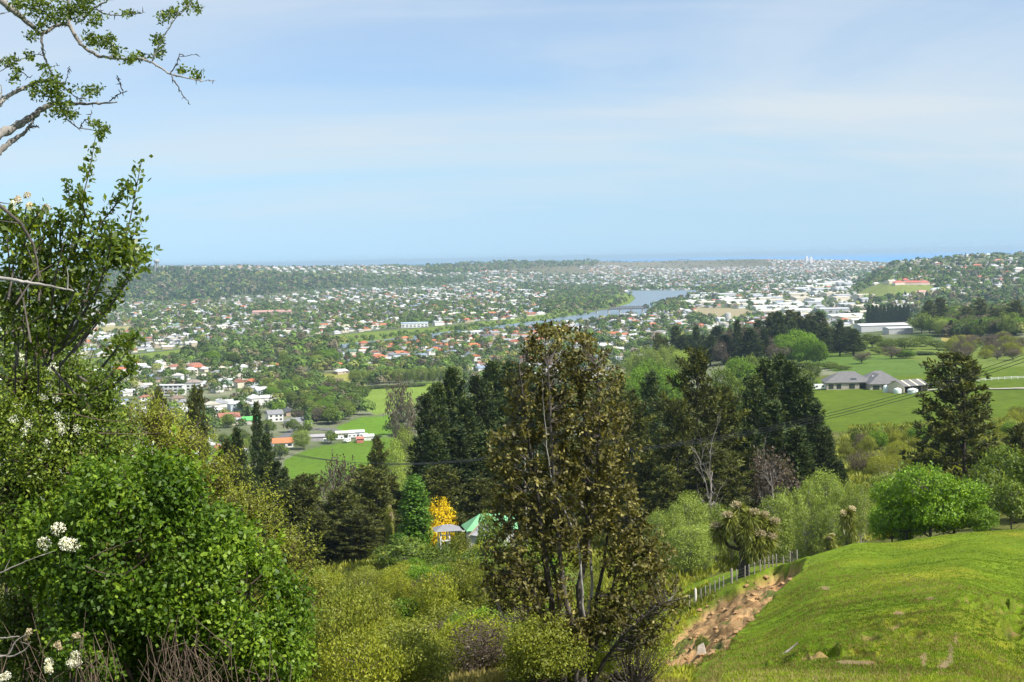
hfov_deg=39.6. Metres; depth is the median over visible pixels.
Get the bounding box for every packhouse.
[853,322,908,332]
[882,326,912,333]
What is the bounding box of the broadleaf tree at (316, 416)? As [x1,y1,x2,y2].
[310,407,322,421]
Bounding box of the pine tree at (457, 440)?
[430,425,488,526]
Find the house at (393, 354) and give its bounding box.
[388,352,407,356]
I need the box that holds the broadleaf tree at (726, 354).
[712,341,732,364]
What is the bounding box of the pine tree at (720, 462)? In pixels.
[687,441,758,523]
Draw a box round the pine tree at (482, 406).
[467,373,507,464]
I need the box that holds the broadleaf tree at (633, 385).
[622,374,648,406]
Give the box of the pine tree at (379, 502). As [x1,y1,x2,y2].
[343,464,403,529]
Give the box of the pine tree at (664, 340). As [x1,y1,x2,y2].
[657,337,670,365]
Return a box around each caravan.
[348,434,356,437]
[813,384,825,389]
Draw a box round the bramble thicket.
[1,611,290,681]
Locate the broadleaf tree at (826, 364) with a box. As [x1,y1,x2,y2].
[819,361,838,367]
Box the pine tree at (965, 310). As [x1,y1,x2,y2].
[957,307,974,318]
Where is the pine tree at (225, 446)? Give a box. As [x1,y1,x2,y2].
[215,437,251,521]
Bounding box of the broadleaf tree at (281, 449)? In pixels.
[273,443,289,459]
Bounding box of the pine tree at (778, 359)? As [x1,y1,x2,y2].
[767,351,790,409]
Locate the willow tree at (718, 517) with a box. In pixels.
[693,500,731,564]
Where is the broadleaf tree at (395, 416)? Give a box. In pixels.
[383,371,419,458]
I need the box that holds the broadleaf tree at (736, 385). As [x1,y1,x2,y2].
[720,376,752,421]
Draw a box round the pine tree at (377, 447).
[367,435,394,479]
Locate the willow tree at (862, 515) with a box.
[846,482,878,542]
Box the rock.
[697,643,705,657]
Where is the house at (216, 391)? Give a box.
[211,387,223,392]
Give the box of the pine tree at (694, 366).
[649,345,727,493]
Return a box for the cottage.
[461,513,517,548]
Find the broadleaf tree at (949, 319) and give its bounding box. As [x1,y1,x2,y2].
[935,317,955,335]
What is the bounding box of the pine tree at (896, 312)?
[892,305,898,322]
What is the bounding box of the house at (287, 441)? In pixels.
[271,437,293,446]
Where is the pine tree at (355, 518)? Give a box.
[322,508,384,558]
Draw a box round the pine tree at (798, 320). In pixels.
[796,311,801,328]
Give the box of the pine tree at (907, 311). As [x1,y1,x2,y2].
[905,305,910,319]
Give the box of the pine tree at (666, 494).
[640,463,703,530]
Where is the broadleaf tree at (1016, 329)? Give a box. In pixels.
[1001,317,1018,333]
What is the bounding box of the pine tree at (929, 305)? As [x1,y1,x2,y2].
[921,299,940,317]
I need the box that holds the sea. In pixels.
[90,248,1023,268]
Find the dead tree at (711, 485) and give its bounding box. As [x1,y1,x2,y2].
[692,410,722,517]
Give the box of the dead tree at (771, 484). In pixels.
[756,438,790,509]
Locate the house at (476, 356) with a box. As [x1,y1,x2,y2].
[470,354,480,360]
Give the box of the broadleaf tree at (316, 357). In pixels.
[309,354,324,361]
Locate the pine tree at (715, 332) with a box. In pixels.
[708,325,724,350]
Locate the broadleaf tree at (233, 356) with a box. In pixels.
[225,352,240,364]
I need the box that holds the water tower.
[154,259,159,271]
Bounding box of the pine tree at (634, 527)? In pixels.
[612,503,654,539]
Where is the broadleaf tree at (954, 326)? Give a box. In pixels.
[950,320,967,334]
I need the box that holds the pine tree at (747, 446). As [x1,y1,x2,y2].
[731,425,774,512]
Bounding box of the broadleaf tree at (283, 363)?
[278,354,293,366]
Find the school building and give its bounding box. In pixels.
[401,322,427,327]
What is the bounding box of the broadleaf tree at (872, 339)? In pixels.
[859,334,885,347]
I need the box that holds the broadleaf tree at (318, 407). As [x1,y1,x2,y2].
[309,405,323,411]
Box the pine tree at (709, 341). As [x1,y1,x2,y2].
[701,334,717,365]
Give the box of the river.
[337,290,695,348]
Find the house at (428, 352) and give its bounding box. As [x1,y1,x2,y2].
[426,348,436,354]
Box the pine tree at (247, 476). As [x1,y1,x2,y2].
[239,466,262,554]
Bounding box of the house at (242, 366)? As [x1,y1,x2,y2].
[232,363,247,371]
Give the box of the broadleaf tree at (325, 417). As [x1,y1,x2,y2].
[322,408,332,423]
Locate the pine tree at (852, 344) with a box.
[836,328,866,355]
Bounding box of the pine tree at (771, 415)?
[747,399,794,506]
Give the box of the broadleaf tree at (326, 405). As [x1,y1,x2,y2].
[323,402,336,408]
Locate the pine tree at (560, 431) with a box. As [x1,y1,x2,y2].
[527,377,573,493]
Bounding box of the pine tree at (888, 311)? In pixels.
[885,305,891,322]
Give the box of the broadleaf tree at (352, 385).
[344,382,356,390]
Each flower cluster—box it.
[0,671,10,681]
[7,200,17,242]
[14,191,32,221]
[23,628,31,649]
[36,522,80,565]
[37,203,50,229]
[43,657,53,680]
[52,640,63,661]
[66,650,82,678]
[70,632,80,650]
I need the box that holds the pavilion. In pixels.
[432,524,464,547]
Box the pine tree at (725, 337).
[712,334,739,364]
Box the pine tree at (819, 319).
[813,311,840,346]
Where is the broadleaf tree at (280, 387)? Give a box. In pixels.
[275,383,285,392]
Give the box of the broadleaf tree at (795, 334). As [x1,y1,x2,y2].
[780,328,807,363]
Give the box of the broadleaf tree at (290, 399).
[281,391,296,406]
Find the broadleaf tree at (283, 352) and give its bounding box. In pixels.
[277,350,288,360]
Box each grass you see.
[250,574,716,681]
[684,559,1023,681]
[719,529,1023,681]
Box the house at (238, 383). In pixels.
[233,378,245,387]
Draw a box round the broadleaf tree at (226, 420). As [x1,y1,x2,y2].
[220,413,235,425]
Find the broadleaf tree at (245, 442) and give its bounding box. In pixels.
[238,439,248,447]
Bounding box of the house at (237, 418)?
[232,417,242,424]
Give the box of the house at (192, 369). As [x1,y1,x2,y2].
[186,367,197,374]
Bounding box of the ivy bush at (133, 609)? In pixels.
[0,424,326,681]
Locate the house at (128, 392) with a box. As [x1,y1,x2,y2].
[121,389,139,395]
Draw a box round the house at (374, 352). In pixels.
[371,350,379,354]
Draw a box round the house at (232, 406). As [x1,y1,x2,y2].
[227,399,253,410]
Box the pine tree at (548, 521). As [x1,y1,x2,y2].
[527,479,578,527]
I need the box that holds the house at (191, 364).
[186,362,202,367]
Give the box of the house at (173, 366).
[168,363,179,369]
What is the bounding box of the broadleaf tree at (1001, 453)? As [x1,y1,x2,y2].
[970,440,1023,516]
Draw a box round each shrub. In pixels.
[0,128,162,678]
[292,633,325,676]
[302,578,377,681]
[302,626,372,675]
[306,608,336,634]
[309,569,344,599]
[313,621,407,681]
[323,651,351,674]
[327,570,344,586]
[334,571,377,597]
[342,582,381,601]
[346,583,405,639]
[346,614,441,674]
[348,565,383,585]
[357,615,401,643]
[365,570,385,589]
[366,621,457,681]
[367,533,441,566]
[367,594,410,622]
[372,601,412,621]
[375,571,403,598]
[380,568,418,602]
[383,564,407,587]
[384,558,421,572]
[386,593,443,625]
[396,582,431,603]
[397,570,444,595]
[401,562,440,586]
[402,556,427,566]
[405,628,462,660]
[407,565,464,625]
[408,628,453,653]
[410,601,444,628]
[413,636,476,676]
[422,598,499,640]
[424,554,458,567]
[424,621,443,637]
[426,539,458,569]
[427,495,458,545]
[430,602,466,620]
[431,549,502,611]
[433,609,465,633]
[434,559,460,572]
[435,563,452,580]
[438,604,517,668]
[441,604,518,632]
[445,530,473,572]
[445,615,514,674]
[453,539,501,564]
[455,546,485,568]
[461,561,519,608]
[470,550,527,568]
[472,606,533,626]
[481,587,540,622]
[487,538,549,569]
[491,628,536,671]
[497,608,601,681]
[498,620,568,679]
[524,561,551,579]
[536,555,571,572]
[551,578,584,597]
[556,568,578,582]
[565,629,620,680]
[566,580,586,595]
[583,568,606,596]
[584,598,628,623]
[591,598,621,623]
[694,634,708,649]
[838,442,856,453]
[844,450,876,470]
[849,430,861,441]
[851,433,867,449]
[855,434,877,453]
[862,455,894,474]
[866,452,899,468]
[866,463,889,476]
[868,428,888,449]
[868,471,898,496]
[882,425,907,440]
[882,444,902,458]
[887,430,906,442]
[888,438,910,454]
[888,453,903,465]
[896,449,926,469]
[906,426,927,439]
[907,435,921,448]
[916,441,938,455]
[937,456,961,469]
[943,338,956,348]
[948,339,965,352]
[952,334,965,341]
[955,345,968,351]
[962,340,973,352]
[964,334,979,342]
[965,344,974,352]
[966,420,995,432]
[977,349,992,358]
[978,336,988,344]
[980,418,998,425]
[981,344,995,352]
[983,335,997,343]
[985,339,999,349]
[990,437,1003,445]
[991,351,1002,359]
[994,422,1008,434]
[999,421,1015,436]
[1001,335,1010,341]
[1001,340,1023,354]
[1002,417,1017,424]
[1003,347,1022,359]
[1003,409,1023,422]
[1008,406,1023,421]
[1009,336,1023,346]
[1017,337,1023,346]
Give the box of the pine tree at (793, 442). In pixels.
[761,425,824,507]
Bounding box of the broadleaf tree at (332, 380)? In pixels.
[323,378,336,385]
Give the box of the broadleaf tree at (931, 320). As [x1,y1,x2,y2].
[923,316,946,329]
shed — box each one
[308,434,327,440]
[335,430,353,435]
[354,429,364,434]
[356,436,363,442]
[363,434,373,440]
[888,379,928,392]
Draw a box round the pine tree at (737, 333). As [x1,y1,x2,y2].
[727,319,744,358]
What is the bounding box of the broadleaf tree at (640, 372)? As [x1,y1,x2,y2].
[626,363,653,407]
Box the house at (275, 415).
[265,409,283,421]
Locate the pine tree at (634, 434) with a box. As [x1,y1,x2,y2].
[609,392,661,498]
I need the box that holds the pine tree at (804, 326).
[797,318,810,345]
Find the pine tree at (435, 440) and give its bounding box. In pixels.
[419,429,461,519]
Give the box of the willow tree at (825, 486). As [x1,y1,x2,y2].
[802,466,847,550]
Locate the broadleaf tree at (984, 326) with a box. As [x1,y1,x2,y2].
[978,318,998,334]
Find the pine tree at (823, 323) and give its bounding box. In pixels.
[818,321,833,344]
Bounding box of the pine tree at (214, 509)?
[192,484,232,581]
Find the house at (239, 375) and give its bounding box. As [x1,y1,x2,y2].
[235,373,248,379]
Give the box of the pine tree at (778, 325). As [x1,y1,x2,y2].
[768,310,793,349]
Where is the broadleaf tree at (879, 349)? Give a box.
[869,346,889,352]
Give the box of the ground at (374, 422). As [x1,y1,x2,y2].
[0,254,1023,681]
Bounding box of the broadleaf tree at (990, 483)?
[958,460,1015,513]
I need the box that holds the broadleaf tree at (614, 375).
[606,363,626,409]
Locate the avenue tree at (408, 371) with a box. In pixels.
[404,369,410,382]
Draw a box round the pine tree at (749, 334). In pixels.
[739,328,764,358]
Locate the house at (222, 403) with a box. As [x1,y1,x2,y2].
[214,398,233,406]
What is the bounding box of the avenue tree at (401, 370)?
[399,367,406,380]
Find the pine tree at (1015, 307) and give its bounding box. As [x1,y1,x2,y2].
[1000,299,1023,314]
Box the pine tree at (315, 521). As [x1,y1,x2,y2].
[294,510,344,563]
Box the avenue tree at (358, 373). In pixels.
[353,370,361,379]
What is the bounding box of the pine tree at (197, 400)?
[176,383,210,497]
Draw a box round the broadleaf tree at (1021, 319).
[1012,316,1023,334]
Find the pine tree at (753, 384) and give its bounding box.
[729,373,777,475]
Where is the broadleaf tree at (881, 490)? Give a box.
[868,476,935,539]
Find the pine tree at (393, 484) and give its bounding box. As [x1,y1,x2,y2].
[368,473,401,522]
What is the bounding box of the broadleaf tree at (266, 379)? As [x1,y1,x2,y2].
[260,376,271,386]
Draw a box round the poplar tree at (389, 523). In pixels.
[383,503,395,558]
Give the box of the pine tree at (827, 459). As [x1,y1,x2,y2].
[807,425,844,506]
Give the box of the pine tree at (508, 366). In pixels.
[481,358,520,441]
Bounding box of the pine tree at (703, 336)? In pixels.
[699,334,705,346]
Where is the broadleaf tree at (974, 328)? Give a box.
[971,323,984,336]
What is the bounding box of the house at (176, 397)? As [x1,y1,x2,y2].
[169,395,184,401]
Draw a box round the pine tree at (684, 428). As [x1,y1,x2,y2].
[649,397,719,513]
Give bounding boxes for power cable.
[271,451,506,463]
[273,450,507,463]
[275,449,508,464]
[532,362,1022,452]
[567,355,1022,452]
[581,358,1023,452]
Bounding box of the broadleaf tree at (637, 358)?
[626,346,664,382]
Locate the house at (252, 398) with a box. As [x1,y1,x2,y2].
[246,394,271,404]
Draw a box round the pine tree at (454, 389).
[439,365,475,436]
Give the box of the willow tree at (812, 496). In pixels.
[796,476,827,552]
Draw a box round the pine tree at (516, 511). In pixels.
[484,489,532,530]
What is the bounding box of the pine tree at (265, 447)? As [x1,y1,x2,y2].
[253,431,276,520]
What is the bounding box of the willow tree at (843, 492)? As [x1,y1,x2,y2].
[827,479,857,546]
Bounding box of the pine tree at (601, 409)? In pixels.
[563,388,611,492]
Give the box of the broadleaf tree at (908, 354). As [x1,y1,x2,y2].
[894,350,916,357]
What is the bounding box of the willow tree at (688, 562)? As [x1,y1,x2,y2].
[665,524,711,573]
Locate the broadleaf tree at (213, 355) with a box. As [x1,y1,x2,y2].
[206,351,220,359]
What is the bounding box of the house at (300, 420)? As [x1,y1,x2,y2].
[283,416,312,424]
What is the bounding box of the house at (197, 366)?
[191,365,205,369]
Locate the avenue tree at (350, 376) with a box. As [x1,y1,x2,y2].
[347,370,354,380]
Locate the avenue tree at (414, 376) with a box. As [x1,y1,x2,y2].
[410,368,420,382]
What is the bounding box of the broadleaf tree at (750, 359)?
[740,352,759,373]
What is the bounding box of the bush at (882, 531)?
[865,495,920,542]
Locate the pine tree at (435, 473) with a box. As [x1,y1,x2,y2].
[420,464,472,526]
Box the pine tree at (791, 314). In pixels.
[783,309,802,330]
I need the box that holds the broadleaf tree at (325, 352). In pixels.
[320,349,333,357]
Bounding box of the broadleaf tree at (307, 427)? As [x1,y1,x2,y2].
[297,422,312,432]
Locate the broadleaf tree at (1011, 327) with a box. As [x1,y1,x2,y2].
[999,318,1016,332]
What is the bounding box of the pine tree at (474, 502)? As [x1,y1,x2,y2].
[456,476,505,532]
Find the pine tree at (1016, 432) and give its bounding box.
[997,421,1023,511]
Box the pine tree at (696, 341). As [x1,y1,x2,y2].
[687,325,702,353]
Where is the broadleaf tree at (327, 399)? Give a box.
[323,395,335,402]
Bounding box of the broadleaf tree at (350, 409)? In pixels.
[334,400,356,419]
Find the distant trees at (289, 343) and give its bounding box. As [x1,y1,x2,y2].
[0,251,1023,459]
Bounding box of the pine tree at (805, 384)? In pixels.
[774,375,823,460]
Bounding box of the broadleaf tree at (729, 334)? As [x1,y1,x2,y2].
[715,329,735,362]
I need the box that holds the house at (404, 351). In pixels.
[394,350,409,354]
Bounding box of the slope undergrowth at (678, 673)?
[192,560,717,681]
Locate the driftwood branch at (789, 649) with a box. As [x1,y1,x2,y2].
[780,642,797,654]
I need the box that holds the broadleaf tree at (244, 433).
[241,429,250,438]
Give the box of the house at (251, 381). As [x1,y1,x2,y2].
[246,379,257,384]
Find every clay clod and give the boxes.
[707,651,715,655]
[745,616,754,621]
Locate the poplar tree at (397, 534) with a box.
[386,532,410,568]
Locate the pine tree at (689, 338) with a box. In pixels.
[683,335,692,347]
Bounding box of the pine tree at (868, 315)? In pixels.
[866,305,871,322]
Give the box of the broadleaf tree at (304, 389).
[296,386,310,393]
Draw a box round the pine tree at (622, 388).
[599,370,648,499]
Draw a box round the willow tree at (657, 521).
[643,508,672,565]
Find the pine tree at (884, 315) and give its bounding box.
[881,306,887,322]
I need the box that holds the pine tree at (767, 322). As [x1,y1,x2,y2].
[760,311,786,337]
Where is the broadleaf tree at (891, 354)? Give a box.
[880,345,900,358]
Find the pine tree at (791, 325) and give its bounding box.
[784,320,798,339]
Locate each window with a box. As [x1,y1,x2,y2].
[849,384,854,388]
[860,383,865,387]
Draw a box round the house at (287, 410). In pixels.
[283,407,295,415]
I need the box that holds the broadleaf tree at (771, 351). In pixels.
[765,344,794,359]
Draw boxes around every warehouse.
[680,300,706,303]
[696,301,714,303]
[712,293,736,296]
[715,299,732,301]
[719,297,741,298]
[721,299,747,302]
[724,302,740,306]
[746,297,771,299]
[750,300,771,304]
[750,305,779,309]
[751,294,771,297]
[755,310,778,312]
[766,298,784,301]
[767,305,798,308]
[771,302,803,305]
[782,308,811,312]
[787,293,807,296]
[789,296,810,300]
[799,305,825,307]
[802,301,821,304]
[804,298,826,300]
[810,291,823,294]
[811,288,830,290]
[813,283,831,286]
[814,307,849,312]
[820,292,848,295]
[825,313,863,318]
[827,296,849,300]
[829,294,852,296]
[831,286,851,288]
[831,315,858,320]
[835,302,854,306]
[840,310,865,313]
[841,283,855,285]
[851,294,874,298]
[853,304,878,309]
[854,297,868,301]
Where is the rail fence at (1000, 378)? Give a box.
[943,376,1023,382]
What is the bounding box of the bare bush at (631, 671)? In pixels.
[592,601,687,681]
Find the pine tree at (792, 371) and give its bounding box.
[775,359,809,472]
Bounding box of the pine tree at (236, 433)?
[227,424,248,501]
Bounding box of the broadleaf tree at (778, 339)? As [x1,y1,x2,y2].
[772,333,795,361]
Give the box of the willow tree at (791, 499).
[769,484,807,561]
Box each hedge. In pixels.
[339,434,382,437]
[367,383,426,388]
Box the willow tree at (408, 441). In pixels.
[393,424,415,497]
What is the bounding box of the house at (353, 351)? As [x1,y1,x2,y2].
[346,349,357,354]
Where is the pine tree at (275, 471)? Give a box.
[262,460,285,530]
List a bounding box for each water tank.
[883,385,887,392]
[894,387,901,392]
[907,388,917,393]
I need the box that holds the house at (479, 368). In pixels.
[475,365,486,370]
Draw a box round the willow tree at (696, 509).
[669,489,710,562]
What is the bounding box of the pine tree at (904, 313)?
[901,306,907,321]
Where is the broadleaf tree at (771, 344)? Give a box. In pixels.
[760,335,775,356]
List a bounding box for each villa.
[892,281,904,284]
[905,281,912,284]
[911,281,920,284]
[920,281,929,284]
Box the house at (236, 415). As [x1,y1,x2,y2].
[217,412,240,418]
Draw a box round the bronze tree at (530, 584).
[473,319,692,681]
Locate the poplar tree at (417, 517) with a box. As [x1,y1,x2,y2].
[395,473,435,557]
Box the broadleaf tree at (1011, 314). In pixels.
[999,312,1019,318]
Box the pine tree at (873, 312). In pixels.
[870,304,875,322]
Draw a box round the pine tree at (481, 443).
[461,429,509,504]
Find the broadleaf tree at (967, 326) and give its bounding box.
[961,318,977,333]
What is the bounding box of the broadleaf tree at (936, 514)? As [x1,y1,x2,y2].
[886,459,973,536]
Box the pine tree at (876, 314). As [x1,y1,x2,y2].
[874,305,879,322]
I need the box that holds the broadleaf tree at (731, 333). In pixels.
[725,325,754,345]
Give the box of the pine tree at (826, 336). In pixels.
[817,327,833,355]
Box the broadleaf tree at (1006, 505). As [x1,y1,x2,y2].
[985,475,1023,529]
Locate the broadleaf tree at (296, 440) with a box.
[290,429,312,449]
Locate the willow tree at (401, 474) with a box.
[377,436,408,490]
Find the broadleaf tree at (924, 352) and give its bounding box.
[916,351,935,353]
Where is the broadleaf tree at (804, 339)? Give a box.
[790,332,819,363]
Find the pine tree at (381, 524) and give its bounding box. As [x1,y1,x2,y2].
[372,520,401,542]
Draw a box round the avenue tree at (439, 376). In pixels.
[436,366,442,380]
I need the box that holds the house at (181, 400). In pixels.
[177,399,192,405]
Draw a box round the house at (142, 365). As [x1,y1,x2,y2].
[135,363,147,368]
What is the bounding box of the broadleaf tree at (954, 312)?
[946,309,959,314]
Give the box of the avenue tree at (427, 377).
[422,369,431,382]
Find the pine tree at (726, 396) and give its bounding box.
[692,383,759,501]
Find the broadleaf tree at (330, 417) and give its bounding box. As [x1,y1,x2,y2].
[322,406,341,424]
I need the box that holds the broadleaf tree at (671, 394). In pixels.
[654,367,683,407]
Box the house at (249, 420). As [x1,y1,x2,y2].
[242,416,257,424]
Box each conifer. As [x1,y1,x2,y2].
[244,406,250,415]
[264,423,269,433]
[949,320,955,336]
[975,319,983,335]
[991,322,997,334]
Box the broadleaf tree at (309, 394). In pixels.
[301,390,314,396]
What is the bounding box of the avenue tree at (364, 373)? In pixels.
[361,370,366,382]
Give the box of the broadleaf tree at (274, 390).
[267,386,279,393]
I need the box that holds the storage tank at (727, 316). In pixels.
[725,312,730,321]
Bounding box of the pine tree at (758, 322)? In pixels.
[752,319,764,332]
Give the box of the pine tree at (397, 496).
[378,490,406,524]
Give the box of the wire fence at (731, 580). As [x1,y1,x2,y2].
[684,550,797,604]
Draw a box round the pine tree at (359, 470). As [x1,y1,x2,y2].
[340,463,381,518]
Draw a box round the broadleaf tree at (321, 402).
[315,399,329,407]
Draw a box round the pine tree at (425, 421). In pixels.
[405,392,448,480]
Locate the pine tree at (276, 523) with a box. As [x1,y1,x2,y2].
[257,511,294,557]
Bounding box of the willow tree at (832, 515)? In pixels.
[818,502,855,549]
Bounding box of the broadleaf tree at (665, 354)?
[657,342,677,370]
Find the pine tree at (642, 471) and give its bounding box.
[618,459,682,518]
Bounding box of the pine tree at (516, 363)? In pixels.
[505,360,543,439]
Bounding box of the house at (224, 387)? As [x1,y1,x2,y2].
[208,385,230,390]
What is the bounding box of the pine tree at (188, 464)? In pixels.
[161,425,197,562]
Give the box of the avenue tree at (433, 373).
[429,366,437,381]
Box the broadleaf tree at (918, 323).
[907,311,934,333]
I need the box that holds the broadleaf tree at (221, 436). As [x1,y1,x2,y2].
[217,434,228,442]
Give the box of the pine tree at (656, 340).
[652,334,662,360]
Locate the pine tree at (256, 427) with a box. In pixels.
[249,400,266,496]
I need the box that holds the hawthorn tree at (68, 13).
[0,0,214,155]
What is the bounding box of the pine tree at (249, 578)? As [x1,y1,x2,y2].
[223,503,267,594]
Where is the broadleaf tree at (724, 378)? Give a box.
[710,364,742,393]
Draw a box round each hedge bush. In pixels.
[0,298,153,681]
[106,375,345,659]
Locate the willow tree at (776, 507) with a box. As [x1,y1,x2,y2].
[757,493,798,563]
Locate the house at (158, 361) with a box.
[153,360,163,369]
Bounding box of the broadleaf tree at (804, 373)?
[798,368,817,381]
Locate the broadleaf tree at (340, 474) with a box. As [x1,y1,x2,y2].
[316,449,358,517]
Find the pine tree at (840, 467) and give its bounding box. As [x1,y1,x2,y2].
[821,460,850,511]
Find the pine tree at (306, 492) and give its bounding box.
[278,472,327,549]
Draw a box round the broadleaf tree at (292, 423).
[285,419,300,431]
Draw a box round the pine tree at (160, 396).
[138,384,171,554]
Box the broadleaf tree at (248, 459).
[244,450,254,466]
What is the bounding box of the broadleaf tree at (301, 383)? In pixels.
[293,382,304,390]
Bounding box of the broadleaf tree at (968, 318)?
[961,315,979,320]
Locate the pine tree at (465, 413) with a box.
[444,395,486,495]
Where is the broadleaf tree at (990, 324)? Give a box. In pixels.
[987,318,1002,332]
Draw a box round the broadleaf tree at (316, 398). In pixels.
[312,396,323,400]
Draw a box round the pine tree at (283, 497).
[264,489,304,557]
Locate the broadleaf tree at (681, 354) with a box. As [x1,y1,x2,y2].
[667,348,689,378]
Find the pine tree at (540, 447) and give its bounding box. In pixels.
[516,403,558,495]
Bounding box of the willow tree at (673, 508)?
[657,500,687,567]
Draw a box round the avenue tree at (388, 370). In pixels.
[384,369,392,381]
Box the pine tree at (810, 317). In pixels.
[800,313,816,324]
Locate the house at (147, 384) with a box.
[135,381,152,387]
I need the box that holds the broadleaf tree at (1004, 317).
[992,316,1007,321]
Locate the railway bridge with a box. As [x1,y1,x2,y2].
[580,306,645,313]
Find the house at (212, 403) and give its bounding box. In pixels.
[204,401,220,407]
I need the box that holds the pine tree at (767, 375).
[750,357,787,427]
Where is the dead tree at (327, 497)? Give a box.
[317,468,340,553]
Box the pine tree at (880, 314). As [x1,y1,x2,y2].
[878,305,884,322]
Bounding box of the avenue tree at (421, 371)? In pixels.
[417,367,424,382]
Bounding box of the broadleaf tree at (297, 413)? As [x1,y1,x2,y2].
[291,409,304,417]
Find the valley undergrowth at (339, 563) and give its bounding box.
[84,417,1023,596]
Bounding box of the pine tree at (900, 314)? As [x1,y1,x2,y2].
[897,306,903,321]
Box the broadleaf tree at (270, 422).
[262,419,276,431]
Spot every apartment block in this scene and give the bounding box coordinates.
[157,384,186,394]
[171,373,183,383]
[185,379,202,390]
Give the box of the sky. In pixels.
[0,0,1023,269]
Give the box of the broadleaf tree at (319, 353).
[312,350,323,358]
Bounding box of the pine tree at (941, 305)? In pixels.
[933,297,951,317]
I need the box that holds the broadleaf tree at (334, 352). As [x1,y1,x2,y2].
[327,348,338,360]
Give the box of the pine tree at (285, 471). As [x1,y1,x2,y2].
[277,466,292,499]
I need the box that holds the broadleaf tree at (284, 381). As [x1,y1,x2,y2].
[280,379,293,390]
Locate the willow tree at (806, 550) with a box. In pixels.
[791,504,830,558]
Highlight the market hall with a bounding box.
[252,309,291,314]
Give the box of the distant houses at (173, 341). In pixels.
[0,253,1023,355]
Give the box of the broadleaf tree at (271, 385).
[265,382,277,392]
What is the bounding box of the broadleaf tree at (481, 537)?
[470,509,508,549]
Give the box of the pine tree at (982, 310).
[969,297,988,316]
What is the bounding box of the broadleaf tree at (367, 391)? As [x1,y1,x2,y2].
[352,385,371,399]
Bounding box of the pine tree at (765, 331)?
[758,327,770,357]
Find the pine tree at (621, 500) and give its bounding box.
[569,442,629,515]
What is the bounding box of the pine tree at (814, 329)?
[806,319,822,342]
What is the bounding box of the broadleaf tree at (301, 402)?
[295,397,309,409]
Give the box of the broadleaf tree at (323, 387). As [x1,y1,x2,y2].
[316,385,330,392]
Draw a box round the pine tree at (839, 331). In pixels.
[826,320,848,355]
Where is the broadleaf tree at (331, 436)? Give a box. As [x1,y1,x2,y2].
[325,430,337,441]
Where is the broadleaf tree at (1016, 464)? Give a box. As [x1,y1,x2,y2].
[998,449,1023,499]
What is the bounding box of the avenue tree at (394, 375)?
[392,369,399,382]
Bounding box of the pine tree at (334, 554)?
[312,529,356,559]
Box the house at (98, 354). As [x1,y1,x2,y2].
[95,352,108,356]
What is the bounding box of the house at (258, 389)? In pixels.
[253,386,266,393]
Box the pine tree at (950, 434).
[897,349,1000,483]
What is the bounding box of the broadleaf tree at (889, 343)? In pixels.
[875,338,897,348]
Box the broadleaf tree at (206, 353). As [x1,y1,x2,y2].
[202,351,216,359]
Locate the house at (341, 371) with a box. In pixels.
[334,369,348,374]
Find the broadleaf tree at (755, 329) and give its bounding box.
[744,326,763,354]
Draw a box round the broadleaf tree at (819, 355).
[808,341,829,362]
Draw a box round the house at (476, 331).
[470,330,483,333]
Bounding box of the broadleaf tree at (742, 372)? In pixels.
[724,355,756,393]
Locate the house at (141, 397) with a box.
[138,395,154,400]
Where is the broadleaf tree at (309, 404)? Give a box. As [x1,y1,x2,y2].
[305,399,314,408]
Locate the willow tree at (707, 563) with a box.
[676,519,718,570]
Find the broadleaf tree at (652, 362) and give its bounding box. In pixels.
[636,356,672,404]
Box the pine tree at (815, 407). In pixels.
[802,399,835,480]
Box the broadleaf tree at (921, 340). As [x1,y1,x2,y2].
[905,335,935,344]
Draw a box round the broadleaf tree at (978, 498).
[932,476,992,533]
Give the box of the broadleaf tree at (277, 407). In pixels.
[270,403,284,412]
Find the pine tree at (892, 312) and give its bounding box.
[889,305,895,322]
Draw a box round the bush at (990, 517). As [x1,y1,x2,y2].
[954,503,1000,531]
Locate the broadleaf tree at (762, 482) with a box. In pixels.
[741,445,802,510]
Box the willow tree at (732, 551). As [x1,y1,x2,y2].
[717,507,737,561]
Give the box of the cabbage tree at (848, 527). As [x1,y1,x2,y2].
[837,504,858,544]
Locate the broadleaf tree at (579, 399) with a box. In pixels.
[572,372,597,420]
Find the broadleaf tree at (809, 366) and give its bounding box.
[802,361,823,379]
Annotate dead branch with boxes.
[0,202,39,281]
[0,269,73,290]
[0,551,52,573]
[0,634,30,657]
[51,383,153,433]
[86,532,144,574]
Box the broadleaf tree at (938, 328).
[933,318,949,336]
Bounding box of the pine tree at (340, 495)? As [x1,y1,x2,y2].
[316,485,377,558]
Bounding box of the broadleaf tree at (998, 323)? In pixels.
[995,321,1005,331]
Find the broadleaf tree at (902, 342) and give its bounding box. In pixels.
[885,337,921,348]
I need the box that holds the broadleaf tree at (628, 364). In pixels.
[621,351,639,390]
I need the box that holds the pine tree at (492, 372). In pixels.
[479,359,517,442]
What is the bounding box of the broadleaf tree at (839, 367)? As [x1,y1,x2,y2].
[829,365,851,369]
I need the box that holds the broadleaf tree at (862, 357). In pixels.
[852,351,870,362]
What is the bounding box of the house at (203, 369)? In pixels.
[199,366,207,371]
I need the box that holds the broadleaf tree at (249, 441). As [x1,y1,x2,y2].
[244,435,251,449]
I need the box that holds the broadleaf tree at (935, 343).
[924,339,945,349]
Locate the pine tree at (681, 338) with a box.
[671,334,689,363]
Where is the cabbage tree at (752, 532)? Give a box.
[706,499,782,578]
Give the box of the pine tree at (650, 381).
[629,370,667,473]
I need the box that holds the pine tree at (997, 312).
[985,308,1004,319]
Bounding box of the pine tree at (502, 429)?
[481,425,532,515]
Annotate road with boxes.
[68,323,471,359]
[249,419,314,456]
[292,428,355,437]
[928,387,1023,389]
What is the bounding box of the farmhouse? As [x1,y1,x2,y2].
[821,371,897,389]

